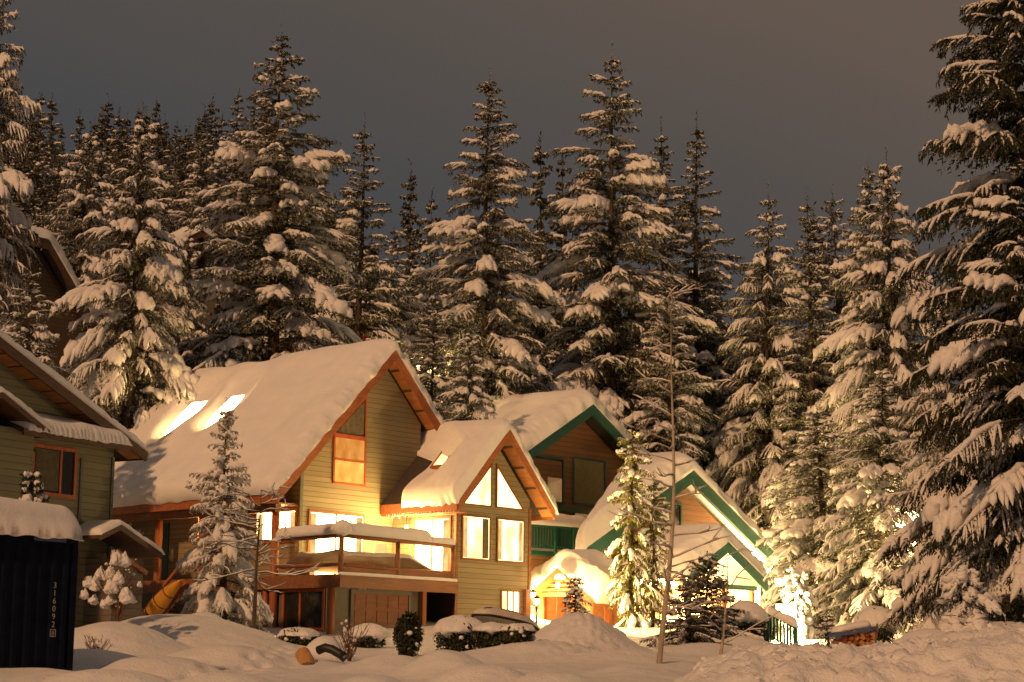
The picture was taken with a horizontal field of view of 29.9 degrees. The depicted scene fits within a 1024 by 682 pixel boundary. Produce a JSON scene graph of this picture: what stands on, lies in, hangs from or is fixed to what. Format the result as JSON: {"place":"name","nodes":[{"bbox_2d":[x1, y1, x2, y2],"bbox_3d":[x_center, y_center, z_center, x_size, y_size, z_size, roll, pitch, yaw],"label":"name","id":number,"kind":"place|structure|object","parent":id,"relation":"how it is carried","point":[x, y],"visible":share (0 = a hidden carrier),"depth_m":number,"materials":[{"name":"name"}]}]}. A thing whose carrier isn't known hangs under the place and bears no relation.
{"place":"outdoors","nodes":[
{"label":"outdoors","id":0,"kind":"place"},
{"bbox_2d":[316,643,347,661],"bbox_3d":[-3.992,6.915,42.605,0.760,0.416,0.240,-3,-10,19],"label":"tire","id":1,"kind":"object","parent":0,"point":[340,654],"visible":1,"depth_m":42.52,"materials":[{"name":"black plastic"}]},
{"bbox_2d":[0,591,1023,681],"bbox_3d":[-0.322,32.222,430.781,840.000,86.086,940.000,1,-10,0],"label":"snow ground","id":2,"kind":"structure","parent":0,"point":[577,646],"depth_m":37.91,"materials":[{"name":"white snow"}]},
{"bbox_2d":[0,0,48,356],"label":"fir tree","id":3,"kind":"object","parent":2,"relation":"on","point":[12,214],"visible":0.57,"depth_m":76.06,"materials":[{"name":"green plant"}]},
{"bbox_2d":[2,136,49,222],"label":"fir tree","id":4,"kind":"object","parent":2,"relation":"on","point":[20,205],"visible":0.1,"depth_m":117.21,"materials":[{"name":"green plant"}]},
{"bbox_2d":[18,448,49,502],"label":"sapling fir","id":5,"kind":"object","parent":2,"relation":"on","point":[35,487],"visible":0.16,"depth_m":44.91,"materials":[{"name":"green plant"}]},
{"bbox_2d":[16,98,52,196],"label":"fir tree","id":6,"kind":"object","parent":2,"relation":"on","point":[32,130],"visible":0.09,"depth_m":170.05,"materials":[{"name":"green plant"}]},
{"bbox_2d":[0,497,83,670],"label":"shipping container","id":7,"kind":"object","parent":2,"relation":"on","point":[39,543],"visible":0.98,"depth_m":35.73,"materials":[{"name":"black metal"}]},
{"bbox_2d":[26,92,58,190],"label":"fir tree","id":8,"kind":"object","parent":2,"relation":"on","point":[42,126],"visible":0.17,"depth_m":195.36,"materials":[{"name":"green plant"}]},
{"bbox_2d":[16,129,74,250],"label":"fir tree","id":9,"kind":"object","parent":2,"relation":"on","point":[37,166],"visible":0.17,"depth_m":135.19,"materials":[{"name":"green plant"}]},
{"bbox_2d":[0,226,98,377],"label":"hillside house","id":10,"kind":"structure","parent":2,"relation":"on","point":[58,279],"depth_m":87.07,"materials":[{"name":"brown"}]},
{"bbox_2d":[28,175,70,251],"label":"fir tree","id":11,"kind":"object","parent":2,"relation":"on","point":[40,191],"visible":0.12,"depth_m":114.37,"materials":[{"name":"green plant"}]},
{"bbox_2d":[42,93,70,189],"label":"fir tree","id":12,"kind":"object","parent":2,"relation":"on","point":[53,129],"visible":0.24,"depth_m":216.40,"materials":[{"name":"green plant"}]},
{"bbox_2d":[0,258,115,494],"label":"fir tree","id":13,"kind":"object","parent":2,"relation":"on","point":[32,333],"visible":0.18,"depth_m":62.90,"materials":[{"name":"green plant"}]},
{"bbox_2d":[61,109,85,188],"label":"fir tree","id":14,"kind":"object","parent":2,"relation":"on","point":[79,128],"visible":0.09,"depth_m":218.12,"materials":[{"name":"green plant"}]},
{"bbox_2d":[38,121,125,417],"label":"fir tree","id":15,"kind":"object","parent":2,"relation":"on","point":[75,226],"visible":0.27,"depth_m":98.07,"materials":[{"name":"green plant"}]},
{"bbox_2d":[0,329,165,627],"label":"sage house","id":16,"kind":"structure","parent":2,"relation":"on","point":[80,441],"depth_m":52.28,"materials":[{"name":"green"}]},
{"bbox_2d":[31,443,77,498],"bbox_3d":[-12.405,3.531,52.039,0.068,1.380,1.740,-5,-11,29],"label":"window","id":17,"kind":"structure","parent":16,"relation":"in","point":[68,459],"depth_m":52.44,"materials":[{"name":"brown glass"}]},
{"bbox_2d":[84,120,121,223],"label":"fir tree","id":18,"kind":"object","parent":2,"relation":"on","point":[98,132],"visible":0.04,"depth_m":159.90,"materials":[{"name":"green plant"}]},
{"bbox_2d":[93,92,122,174],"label":"fir tree","id":19,"kind":"object","parent":2,"relation":"on","point":[108,126],"visible":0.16,"depth_m":209.93,"materials":[{"name":"green plant"}]},
{"bbox_2d":[79,550,142,621],"bbox_3d":[-9.532,5.876,45.560,1.430,1.798,1.398,5,-11,-23],"label":"bare shrub","id":20,"kind":"object","parent":2,"relation":"on","point":[114,587],"visible":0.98,"depth_m":45.41,"materials":[{"name":"white plant"}]},
{"bbox_2d":[101,107,132,219],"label":"fir tree","id":21,"kind":"object","parent":2,"relation":"on","point":[115,139],"visible":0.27,"depth_m":164.57,"materials":[{"name":"green plant"}]},
{"bbox_2d":[44,102,209,555],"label":"fir tree","id":22,"kind":"object","parent":2,"relation":"on","point":[112,383],"visible":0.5,"depth_m":71.70,"materials":[{"name":"green plant"}]},
{"bbox_2d":[133,114,177,199],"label":"fir tree","id":23,"kind":"object","parent":2,"relation":"on","point":[160,154],"visible":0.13,"depth_m":162.79,"materials":[{"name":"green plant"}]},
{"bbox_2d":[141,579,183,615],"bbox_3d":[-11.927,8.889,64.302,2.342,1.825,0.476,-8,-13,40],"label":"canoe","id":24,"kind":"object","parent":2,"relation":"on","point":[161,601],"visible":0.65,"depth_m":63.95,"materials":[{"name":"orange"}]},
{"bbox_2d":[142,124,205,238],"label":"fir tree","id":25,"kind":"object","parent":2,"relation":"on","point":[186,142],"visible":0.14,"depth_m":126.04,"materials":[{"name":"green plant"}]},
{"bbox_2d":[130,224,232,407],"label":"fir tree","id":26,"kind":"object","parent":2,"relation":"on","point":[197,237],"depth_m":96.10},
{"bbox_2d":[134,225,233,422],"bbox_3d":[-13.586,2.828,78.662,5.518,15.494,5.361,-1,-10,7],"label":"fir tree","id":27,"kind":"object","parent":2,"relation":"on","point":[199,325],"visible":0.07,"depth_m":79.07,"materials":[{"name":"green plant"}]},
{"bbox_2d":[124,129,258,364],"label":"fir tree","id":28,"kind":"object","parent":2,"relation":"on","point":[177,218],"visible":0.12,"depth_m":106.73,"materials":[{"name":"green plant"}]},
{"bbox_2d":[191,93,229,187],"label":"fir tree","id":29,"kind":"object","parent":2,"relation":"on","point":[210,137],"visible":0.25,"depth_m":168.02,"materials":[{"name":"green plant"}]},
{"bbox_2d":[175,397,273,633],"bbox_3d":[-8.140,5.665,55.373,3.669,8.220,3.144,-9,-13,43],"label":"spruce tree","id":30,"kind":"object","parent":2,"relation":"on","point":[221,601],"visible":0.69,"depth_m":55.03,"materials":[{"name":"green plant"}]},
{"bbox_2d":[213,112,238,185],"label":"fir tree","id":31,"kind":"object","parent":2,"relation":"on","point":[221,137],"visible":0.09,"depth_m":190.67,"materials":[{"name":"green plant"}]},
{"bbox_2d":[217,88,247,187],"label":"fir tree","id":32,"kind":"object","parent":2,"relation":"on","point":[236,123],"visible":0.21,"depth_m":196.12,"materials":[{"name":"green plant"}]},
{"bbox_2d":[192,482,322,628],"bbox_3d":[-6.865,5.769,50.934,3.220,4.177,2.926,5,-11,-26],"label":"bare sapling","id":33,"kind":"object","parent":2,"relation":"on","point":[244,541],"visible":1,"depth_m":50.78,"materials":[{"name":"brown plant"}]},
{"bbox_2d":[166,25,364,371],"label":"fir tree","id":34,"kind":"object","parent":2,"relation":"on","point":[236,285],"visible":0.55,"depth_m":77.03,"materials":[{"name":"green plant"}]},
{"bbox_2d":[277,627,319,645],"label":"evergreen shrub","id":35,"kind":"object","parent":2,"relation":"on","point":[305,636],"visible":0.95,"depth_m":49.02,"materials":[{"name":"green plant"}]},
{"bbox_2d":[112,338,558,633],"bbox_3d":[-7.157,5.685,67.598,14.276,11.031,10.696,-8,-13,40],"label":"chalet","id":36,"kind":"object","parent":2,"relation":"on","point":[361,449],"visible":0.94,"depth_m":64.80,"materials":[{"name":"green"}]},
{"bbox_2d":[161,523,169,579],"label":"porch door","id":37,"kind":"structure","parent":36,"relation":"in","point":[165,538],"depth_m":66.83,"materials":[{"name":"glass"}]},
{"bbox_2d":[281,588,324,629],"bbox_3d":[-6.617,8.498,60.720,1.950,1.300,0.068,-8,-13,40],"label":"window","id":38,"kind":"structure","parent":36,"relation":"in","point":[304,608],"depth_m":60.73,"materials":[{"name":"black glass"}]},
{"bbox_2d":[307,509,365,574],"bbox_3d":[-5.812,6.801,63.664,0.068,2.260,2.580,-8,-13,40],"label":"window","id":39,"kind":"structure","parent":36,"relation":"in","point":[322,517],"depth_m":63.60,"materials":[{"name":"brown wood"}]},
{"bbox_2d":[332,459,365,486],"bbox_3d":[-5.452,4.407,64.472,0.068,0.860,1.520,-8,-13,40],"label":"window","id":40,"kind":"structure","parent":36,"relation":"in","point":[343,472],"depth_m":64.47,"materials":[{"name":"orange glass"}]},
{"bbox_2d":[333,435,366,462],"bbox_3d":[-5.445,3.638,64.605,0.068,0.820,1.520,-8,-13,40],"label":"window","id":41,"kind":"structure","parent":36,"relation":"in","point":[345,448],"depth_m":64.61,"materials":[{"name":"orange glass"}]},
{"bbox_2d":[334,396,366,438],"bbox_3d":[-5.440,2.478,64.798,0.048,1.532,1.480,-8,-13,40],"label":"window","id":42,"kind":"structure","parent":36,"relation":"in","point":[355,426],"depth_m":64.99,"materials":[{"name":"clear glass"}]},
{"bbox_2d":[353,593,407,626],"bbox_3d":[-4.241,9.217,61.750,0.061,2.140,2.530,-8,-13,40],"label":"garage door","id":43,"kind":"structure","parent":36,"relation":"in","point":[384,609],"depth_m":61.76,"materials":[{"name":"brown wood"}]},
{"bbox_2d":[413,516,451,570],"bbox_3d":[-2.700,7.017,64.380,1.730,2.220,0.068,-8,-13,40],"label":"deck door","id":44,"kind":"structure","parent":36,"relation":"in","point":[430,556],"depth_m":64.42,"materials":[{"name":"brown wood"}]},
{"bbox_2d":[426,592,453,621],"bbox_3d":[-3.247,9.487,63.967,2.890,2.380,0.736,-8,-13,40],"label":"entry door","id":45,"kind":"structure","parent":36,"relation":"in","point":[439,606],"depth_m":63.79,"materials":[{"name":"black"}]},
{"bbox_2d":[461,514,490,561],"bbox_3d":[-1.194,6.605,64.434,0.068,1.520,1.460,-8,-13,40],"label":"window","id":46,"kind":"structure","parent":36,"relation":"in","point":[475,522],"depth_m":64.41,"materials":[{"name":"white glass"}]},
{"bbox_2d":[463,463,492,507],"bbox_3d":[-1.178,4.801,64.760,0.048,1.526,1.503,-8,-13,40],"label":"window","id":47,"kind":"structure","parent":36,"relation":"in","point":[481,495],"depth_m":64.98,"materials":[{"name":"glass"}]},
{"bbox_2d":[495,463,524,510],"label":"window","id":48,"kind":"structure","parent":36,"relation":"in","point":[506,498],"depth_m":65.79,"materials":[{"name":"white glass"}]},
{"bbox_2d":[496,517,524,563],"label":"window","id":49,"kind":"structure","parent":36,"relation":"in","point":[510,527],"depth_m":65.76,"materials":[{"name":"white glass"}]},
{"bbox_2d":[500,589,520,612],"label":"window","id":50,"kind":"structure","parent":36,"relation":"in","point":[509,599],"depth_m":65.45,"materials":[{"name":"white glass"}]},
{"bbox_2d":[305,175,377,311],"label":"fir tree","id":51,"kind":"object","parent":2,"relation":"on","point":[325,277],"visible":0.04,"depth_m":110.01,"materials":[{"name":"green plant"}]},
{"bbox_2d":[330,615,372,661],"bbox_3d":[-3.694,6.864,43.979,0.903,1.154,0.807,-6,-12,32],"label":"bare shrub","id":52,"kind":"object","parent":2,"relation":"on","point":[348,647],"visible":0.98,"depth_m":43.93,"materials":[{"name":"brown plant"}]},
{"bbox_2d":[296,112,408,358],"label":"fir tree","id":53,"kind":"object","parent":2,"relation":"on","point":[365,272],"visible":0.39,"depth_m":89.75,"materials":[{"name":"green plant"}]},
{"bbox_2d":[349,623,390,647],"bbox_3d":[-3.837,7.949,51.394,1.149,0.809,1.147,-2,-10,15],"label":"evergreen shrub","id":54,"kind":"object","parent":2,"relation":"on","point":[376,635],"visible":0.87,"depth_m":51.00,"materials":[{"name":"green plant"}]},
{"bbox_2d":[366,228,433,390],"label":"fir tree","id":55,"kind":"object","parent":2,"relation":"on","point":[404,315],"visible":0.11,"depth_m":95.42,"materials":[{"name":"green plant"}]},
{"bbox_2d":[392,611,423,656],"bbox_3d":[-2.513,7.156,46.455,0.818,1.285,0.801,1,-10,-1],"label":"cedar shrub","id":56,"kind":"object","parent":2,"relation":"on","point":[408,632],"visible":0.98,"depth_m":46.26,"materials":[{"name":"green plant"}]},
{"bbox_2d":[378,159,439,362],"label":"fir tree","id":57,"kind":"object","parent":2,"relation":"on","point":[409,216],"visible":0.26,"depth_m":110.61,"materials":[{"name":"green plant"}]},
{"bbox_2d":[391,235,441,358],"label":"fir tree","id":58,"kind":"object","parent":2,"relation":"on","point":[411,254],"visible":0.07,"depth_m":108.61,"materials":[{"name":"green plant"}]},
{"bbox_2d":[403,186,457,391],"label":"fir tree","id":59,"kind":"object","parent":2,"relation":"on","point":[429,209],"visible":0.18,"depth_m":106.06,"materials":[{"name":"green plant"}]},
{"bbox_2d":[407,295,463,419],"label":"fir tree","id":60,"kind":"object","parent":2,"relation":"on","point":[440,386],"visible":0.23,"depth_m":80.78,"materials":[{"name":"green plant"}]},
{"bbox_2d":[433,615,482,651],"bbox_3d":[-1.257,7.421,47.957,1.472,1.144,1.456,6,-11,-30],"label":"evergreen shrub","id":61,"kind":"object","parent":2,"relation":"on","point":[453,632],"visible":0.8,"depth_m":47.53,"materials":[{"name":"green plant"}]},
{"bbox_2d":[434,324,497,421],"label":"fir tree","id":62,"kind":"object","parent":2,"relation":"on","point":[481,402],"visible":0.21,"depth_m":76.58,"materials":[{"name":"green plant"}]},
{"bbox_2d":[403,68,566,415],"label":"fir tree","id":63,"kind":"object","parent":2,"relation":"on","point":[490,313],"visible":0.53,"depth_m":87.40,"materials":[{"name":"green plant"}]},
{"bbox_2d":[470,621,508,647],"bbox_3d":[-0.483,7.235,46.957,1.149,0.797,1.080,4,-10,-20],"label":"evergreen shrub","id":64,"kind":"object","parent":2,"relation":"on","point":[486,635],"visible":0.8,"depth_m":46.61,"materials":[{"name":"green plant"}]},
{"bbox_2d":[471,606,539,633],"bbox_3d":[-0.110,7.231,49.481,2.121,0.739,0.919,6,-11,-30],"label":"car","id":65,"kind":"object","parent":2,"relation":"on","point":[490,614],"visible":0.68,"depth_m":49.17,"materials":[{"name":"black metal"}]},
{"bbox_2d":[499,621,535,642],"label":"evergreen shrub","id":66,"kind":"object","parent":2,"relation":"on","point":[516,632],"visible":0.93,"depth_m":46.17,"materials":[{"name":"green plant"}]},
{"bbox_2d":[506,253,562,393],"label":"fir tree","id":67,"kind":"object","parent":2,"relation":"on","point":[548,360],"visible":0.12,"depth_m":108.66,"materials":[{"name":"green plant"}]},
{"bbox_2d":[499,131,586,393],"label":"fir tree","id":68,"kind":"object","parent":2,"relation":"on","point":[542,202],"visible":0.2,"depth_m":110.69,"materials":[{"name":"green plant"}]},
{"bbox_2d":[543,147,585,362],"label":"fir tree","id":69,"kind":"object","parent":2,"relation":"on","point":[562,185],"visible":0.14,"depth_m":114.84,"materials":[{"name":"green plant"}]},
{"bbox_2d":[561,569,591,613],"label":"sapling fir","id":70,"kind":"object","parent":2,"relation":"on","point":[576,591],"visible":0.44,"depth_m":57.46,"materials":[{"name":"green plant"}]},
{"bbox_2d":[531,549,641,625],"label":"log hut","id":71,"kind":"object","parent":2,"relation":"on","point":[591,566],"visible":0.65,"depth_m":66.65,"materials":[{"name":"brown wood"}]},
{"bbox_2d":[438,388,780,617],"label":"green trimmed house","id":72,"kind":"structure","parent":2,"relation":"on","point":[569,438],"depth_m":79.43,"materials":[{"name":"brown"}]},
{"bbox_2d":[532,455,564,504],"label":"window","id":73,"kind":"structure","parent":72,"relation":"in","point":[551,469],"depth_m":81.02,"materials":[{"name":"black glass"}]},
{"bbox_2d":[572,456,605,506],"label":"window","id":74,"kind":"structure","parent":72,"relation":"in","point":[589,475],"depth_m":82.76,"materials":[{"name":"brown glass"}]},
{"bbox_2d":[504,43,722,452],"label":"fir tree","id":75,"kind":"object","parent":2,"relation":"on","point":[593,203],"visible":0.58,"depth_m":91.14,"materials":[{"name":"green plant"}]},
{"bbox_2d":[604,422,662,627],"bbox_3d":[4.038,6.690,64.819,1.877,8.280,1.740,6,-11,-30],"label":"columnar fir","id":76,"kind":"object","parent":2,"relation":"on","point":[629,578],"visible":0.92,"depth_m":64.62,"materials":[{"name":"green plant"}]},
{"bbox_2d":[635,471,676,627],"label":"dwarf fir","id":77,"kind":"object","parent":2,"relation":"on","point":[657,565],"visible":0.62,"depth_m":65.58,"materials":[{"name":"green plant"}]},
{"bbox_2d":[608,284,729,663],"bbox_3d":[3.790,3.089,44.090,2.771,9.033,2.869,9,-13,-42],"label":"bare alder","id":78,"kind":"object","parent":2,"relation":"on","point":[665,609],"visible":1,"depth_m":43.94,"materials":[{"name":"brown plant"}]},
{"bbox_2d":[614,117,723,448],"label":"fir tree","id":79,"kind":"object","parent":2,"relation":"on","point":[662,203],"visible":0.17,"depth_m":103.27,"materials":[{"name":"green plant"}]},
{"bbox_2d":[619,270,724,492],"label":"fir tree","id":80,"kind":"object","parent":2,"relation":"on","point":[644,386],"visible":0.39,"depth_m":88.41,"materials":[{"name":"green plant"}]},
{"bbox_2d":[639,581,731,645],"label":"dwarf fir","id":81,"kind":"object","parent":2,"relation":"on","point":[693,631],"visible":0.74,"depth_m":51.83,"materials":[{"name":"green plant"}]},
{"bbox_2d":[625,109,761,491],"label":"fir tree","id":82,"kind":"object","parent":2,"relation":"on","point":[705,355],"visible":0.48,"depth_m":97.67,"materials":[{"name":"green plant"}]},
{"bbox_2d":[646,551,763,647],"bbox_3d":[5.181,7.637,53.409,2.954,3.624,2.629,-6,-12,35],"label":"dwarf fir","id":83,"kind":"object","parent":2,"relation":"on","point":[703,583],"visible":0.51,"depth_m":53.45,"materials":[{"name":"green plant"}]},
{"bbox_2d":[678,291,772,489],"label":"fir tree","id":84,"kind":"object","parent":2,"relation":"on","point":[706,309],"visible":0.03,"depth_m":98.05,"materials":[{"name":"green plant"}]},
{"bbox_2d":[686,547,785,654],"bbox_3d":[5.096,6.383,45.400,1.877,2.967,2.189,-8,-13,41],"label":"bare sapling","id":85,"kind":"object","parent":2,"relation":"on","point":[723,629],"visible":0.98,"depth_m":45.47,"materials":[{"name":"brown wood"}]},
{"bbox_2d":[727,600,768,637],"bbox_3d":[6.881,8.362,56.423,1.351,1.482,1.368,-1,-10,9],"label":"evergreen shrub","id":86,"kind":"object","parent":2,"relation":"on","point":[755,613],"visible":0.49,"depth_m":56.00,"materials":[{"name":"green plant"}]},
{"bbox_2d":[696,182,829,597],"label":"fir tree","id":87,"kind":"object","parent":2,"relation":"on","point":[745,492],"visible":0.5,"depth_m":90.49,"materials":[{"name":"green plant"}]},
{"bbox_2d":[765,606,798,644],"bbox_3d":[7.972,8.543,56.650,1.000,1.413,0.306,-5,-11,31],"label":"green railing","id":88,"kind":"object","parent":2,"relation":"on","point":[789,621],"visible":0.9,"depth_m":56.62,"materials":[{"name":"green wood"}]},
{"bbox_2d":[774,556,817,639],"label":"sapling fir","id":89,"kind":"object","parent":2,"relation":"on","point":[799,598],"visible":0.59,"depth_m":59.25,"materials":[{"name":"white plant"}]},
{"bbox_2d":[760,187,845,588],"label":"fir tree","id":90,"kind":"object","parent":2,"relation":"on","point":[791,398],"visible":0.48,"depth_m":89.17,"materials":[{"name":"green plant"}]},
{"bbox_2d":[783,200,844,430],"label":"fir tree","id":91,"kind":"object","parent":2,"relation":"on","point":[817,239],"visible":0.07,"depth_m":111.42,"materials":[{"name":"green plant"}]},
{"bbox_2d":[754,402,876,628],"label":"fir tree","id":92,"kind":"object","parent":2,"relation":"on","point":[796,532],"visible":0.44,"depth_m":65.35,"materials":[{"name":"green plant"}]},
{"bbox_2d":[813,608,835,647],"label":"sapling fir","id":93,"kind":"object","parent":2,"relation":"on","point":[826,624],"visible":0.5,"depth_m":46.44,"materials":[{"name":"green plant"}]},
{"bbox_2d":[775,184,882,488],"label":"fir tree","id":94,"kind":"object","parent":2,"relation":"on","point":[832,259],"visible":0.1,"depth_m":93.75,"materials":[{"name":"green plant"}]},
{"bbox_2d":[827,621,878,646],"bbox_3d":[7.902,6.904,44.466,1.020,0.854,0.678,3,-10,-14],"label":"firewood pile","id":95,"kind":"object","parent":2,"relation":"on","point":[859,633],"visible":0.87,"depth_m":44.29,"materials":[{"name":"brown wood"}]},
{"bbox_2d":[693,623,1023,681],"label":"snow chunks","id":96,"kind":"object","parent":2,"relation":"on","point":[790,656],"visible":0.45,"depth_m":23.23,"materials":[{"name":"white snow"}]},
{"bbox_2d":[805,155,932,583],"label":"fir tree","id":97,"kind":"object","parent":2,"relation":"on","point":[855,243],"visible":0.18,"depth_m":83.59,"materials":[{"name":"green plant"}]},
{"bbox_2d":[852,604,899,642],"bbox_3d":[10.103,8.049,53.390,1.355,1.457,1.391,-2,-10,14],"label":"evergreen shrub","id":98,"kind":"object","parent":2,"relation":"on","point":[873,615],"visible":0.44,"depth_m":53.07,"materials":[{"name":"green plant"}]},
{"bbox_2d":[812,361,944,637],"bbox_3d":[11.975,5.538,62.006,5.078,9.947,4.934,-4,-11,24],"label":"fir tree","id":99,"kind":"object","parent":2,"relation":"on","point":[862,576],"visible":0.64,"depth_m":61.42,"materials":[{"name":"green plant"}]},
{"bbox_2d":[809,147,955,611],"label":"fir tree","id":100,"kind":"object","parent":2,"relation":"on","point":[845,396],"visible":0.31,"depth_m":80.12,"materials":[{"name":"green plant"}]},
{"bbox_2d":[871,279,1003,634],"bbox_3d":[12.357,3.432,52.089,4.957,12.257,4.667,-7,-12,38],"label":"fir tree","id":101,"kind":"object","parent":2,"relation":"on","point":[919,404],"visible":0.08,"depth_m":51.73,"materials":[{"name":"green plant"}]},
{"bbox_2d":[873,0,1023,623],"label":"hemlock tree","id":102,"kind":"object","parent":2,"relation":"on","point":[987,139],"visible":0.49,"depth_m":44.87,"materials":[{"name":"green plant"}]},
{"bbox_2d":[919,158,1023,611],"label":"fir tree","id":103,"kind":"object","parent":2,"relation":"on","point":[980,521],"visible":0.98,"depth_m":40.20,"materials":[{"name":"green plant"}]},
{"bbox_2d":[936,558,1006,632],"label":"sapling fir","id":104,"kind":"object","parent":2,"relation":"on","point":[968,598],"visible":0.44,"depth_m":36.47,"materials":[{"name":"white plant"}]},
{"bbox_2d":[986,573,1023,621],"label":"evergreen shrub","id":105,"kind":"object","parent":2,"relation":"on","point":[994,585],"visible":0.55,"depth_m":39.38,"materials":[{"name":"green plant"}]},
{"bbox_2d":[0,0,1023,490],"label":"sky","id":106,"kind":"structure","parent":0,"point":[793,96],"materials":[{"name":"grey"}]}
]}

